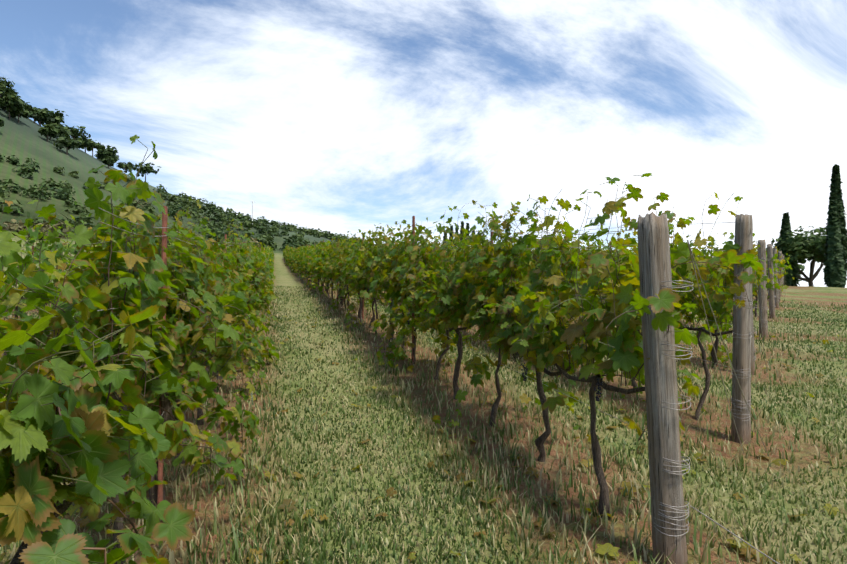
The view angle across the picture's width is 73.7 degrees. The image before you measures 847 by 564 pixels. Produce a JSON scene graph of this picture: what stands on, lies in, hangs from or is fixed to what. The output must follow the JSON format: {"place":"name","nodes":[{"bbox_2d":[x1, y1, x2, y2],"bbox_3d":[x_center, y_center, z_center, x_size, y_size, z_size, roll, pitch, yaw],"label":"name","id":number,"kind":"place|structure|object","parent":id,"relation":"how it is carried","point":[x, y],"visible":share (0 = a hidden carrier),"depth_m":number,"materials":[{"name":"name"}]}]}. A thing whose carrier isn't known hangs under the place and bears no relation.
{"place":"outdoors","nodes":[
{"label":"outdoors","id":0,"kind":"place"},
{"bbox_2d":[0,108,846,563],"bbox_3d":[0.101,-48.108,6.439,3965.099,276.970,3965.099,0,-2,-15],"label":"ground","id":1,"kind":"structure","parent":0,"point":[22,140],"depth_m":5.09,"materials":[{"name":"green plant"}]},
{"bbox_2d":[0,77,160,181],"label":"hill trees","id":2,"kind":"object","parent":1,"relation":"on","point":[13,104],"visible":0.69,"depth_m":296.10,"materials":[{"name":"green plant"}]},
{"bbox_2d":[0,216,322,247],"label":"bushes","id":3,"kind":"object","parent":1,"relation":"on","point":[13,227],"depth_m":99.21,"materials":[{"name":"green plant"}]},
{"bbox_2d":[0,154,359,250],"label":"hill bushes","id":4,"kind":"object","parent":1,"relation":"on","point":[265,238],"visible":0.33,"depth_m":210.83,"materials":[{"name":"green plant"}]},
{"bbox_2d":[32,206,611,504],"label":"metal stakes","id":5,"kind":"object","parent":1,"relation":"on","point":[160,464],"visible":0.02,"depth_m":3.51,"materials":[{"name":"metal"}]},
{"bbox_2d":[0,135,773,563],"bbox_3d":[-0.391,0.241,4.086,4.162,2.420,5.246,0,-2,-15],"label":"vine leaves","id":6,"kind":"object","parent":1,"relation":"on","point":[30,493],"visible":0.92,"depth_m":2.65,"materials":[{"name":"green plant"}]},
{"bbox_2d":[3,267,781,563],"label":"grapevine trunks","id":7,"kind":"object","parent":1,"relation":"on","point":[539,444],"depth_m":4.35,"materials":[{"name":"brown plant"}]},
{"bbox_2d":[0,185,794,369],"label":"vine leaves","id":8,"kind":"object","parent":1,"relation":"on","point":[304,257],"visible":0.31,"depth_m":15.69,"materials":[{"name":"green plant"}]},
{"bbox_2d":[4,311,846,563],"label":"fallen leaves","id":9,"kind":"object","parent":1,"relation":"on","point":[602,549],"visible":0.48,"depth_m":3.69,"materials":[{"name":"plant"}]},
{"bbox_2d":[97,207,785,563],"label":"trellis wires","id":10,"kind":"object","parent":1,"relation":"on","point":[685,285],"visible":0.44,"depth_m":3.36,"materials":[{"name":"beige"}]},
{"bbox_2d":[449,225,453,247],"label":"cypress","id":11,"kind":"object","parent":1,"relation":"on","point":[450,234],"visible":0.1,"depth_m":178.13,"materials":[{"name":"green plant"}]},
{"bbox_2d":[454,224,458,246],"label":"cypress","id":12,"kind":"object","parent":1,"relation":"on","point":[456,229],"visible":0.04,"depth_m":181.09,"materials":[{"name":"green plant"}]},
{"bbox_2d":[459,221,464,243],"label":"cypress","id":13,"kind":"object","parent":1,"relation":"on","point":[462,226],"visible":0.1,"depth_m":183.98,"materials":[{"name":"green plant"}]},
{"bbox_2d":[465,223,469,246],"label":"cypress","id":14,"kind":"object","parent":1,"relation":"on","point":[467,226],"visible":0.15,"depth_m":186.84,"materials":[{"name":"green plant"}]},
{"bbox_2d":[637,212,687,563],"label":"end post","id":15,"kind":"object","parent":1,"relation":"on","point":[660,372],"visible":0.92,"depth_m":2.93,"materials":[{"name":"grey wood"}]},
{"bbox_2d":[731,214,752,443],"bbox_3d":[2.855,0.574,5.074,0.249,2.396,0.158,1,-2,-30],"label":"end post","id":16,"kind":"object","parent":1,"relation":"on","point":[742,327],"visible":0.81,"depth_m":5.03,"materials":[{"name":"grey wood"}]},
{"bbox_2d":[751,289,754,374],"bbox_3d":[4.691,0.460,8.178,0.258,2.449,0.145,1,-2,-39],"label":"end post","id":17,"kind":"object","parent":1,"relation":"on","point":[752,341],"visible":0.15,"depth_m":8.12,"materials":[{"name":"wood"}]},
{"bbox_2d":[758,239,767,337],"bbox_3d":[7.246,0.308,12.059,0.160,2.447,0.149,-3,-5,44],"label":"end post","id":18,"kind":"object","parent":1,"relation":"on","point":[762,254],"visible":0.58,"depth_m":12.02,"materials":[{"name":"grey wood"}]},
{"bbox_2d":[767,244,774,318],"bbox_3d":[9.717,0.153,15.787,0.144,2.442,0.259,-2,-3,54],"label":"end post","id":19,"kind":"object","parent":1,"relation":"on","point":[771,302],"visible":0.69,"depth_m":15.73,"materials":[{"name":"grey wood"}]},
{"bbox_2d":[773,248,778,307],"bbox_3d":[12.111,0.038,19.426,0.169,2.414,0.130,-2,0,-13],"label":"end post","id":20,"kind":"object","parent":1,"relation":"on","point":[775,290],"visible":0.35,"depth_m":19.37,"materials":[{"name":"grey wood"}]},
{"bbox_2d":[777,251,781,301],"bbox_3d":[14.588,-0.070,23.165,0.153,2.429,0.151,2,0,-33],"label":"end post","id":21,"kind":"object","parent":1,"relation":"on","point":[779,281],"visible":0.44,"depth_m":23.11,"materials":[{"name":"grey wood"}]},
{"bbox_2d":[776,212,799,285],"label":"cypress","id":22,"kind":"object","parent":1,"relation":"on","point":[786,227],"visible":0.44,"depth_m":60.15,"materials":[{"name":"green plant"}]},
{"bbox_2d":[796,263,805,282],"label":"broadleaf tree","id":23,"kind":"object","parent":1,"relation":"on","point":[801,267],"depth_m":75.69,"materials":[{"name":"green plant"}]},
{"bbox_2d":[766,226,846,285],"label":"broadleaf tree","id":24,"kind":"object","parent":1,"relation":"on","point":[802,247],"visible":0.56,"depth_m":59.47,"materials":[{"name":"green plant"}]},
{"bbox_2d":[822,164,846,287],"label":"tall cypress","id":25,"kind":"object","parent":1,"relation":"on","point":[835,262],"visible":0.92,"depth_m":52.96,"materials":[{"name":"green plant"}]},
{"bbox_2d":[0,0,846,287],"label":"sky","id":26,"kind":"structure","parent":0,"point":[334,116],"materials":[{"name":"white"}]},
{"bbox_2d":[136,192,788,400],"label":"vine leaves","id":27,"kind":"object","parent":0,"point":[345,254],"visible":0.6,"depth_m":8.16,"materials":[{"name":"green plant"}]},
{"bbox_2d":[364,300,602,401],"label":"grape clusters","id":28,"kind":"object","parent":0,"point":[595,389],"visible":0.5,"depth_m":3.42,"materials":[{"name":"purple food"}]}
]}

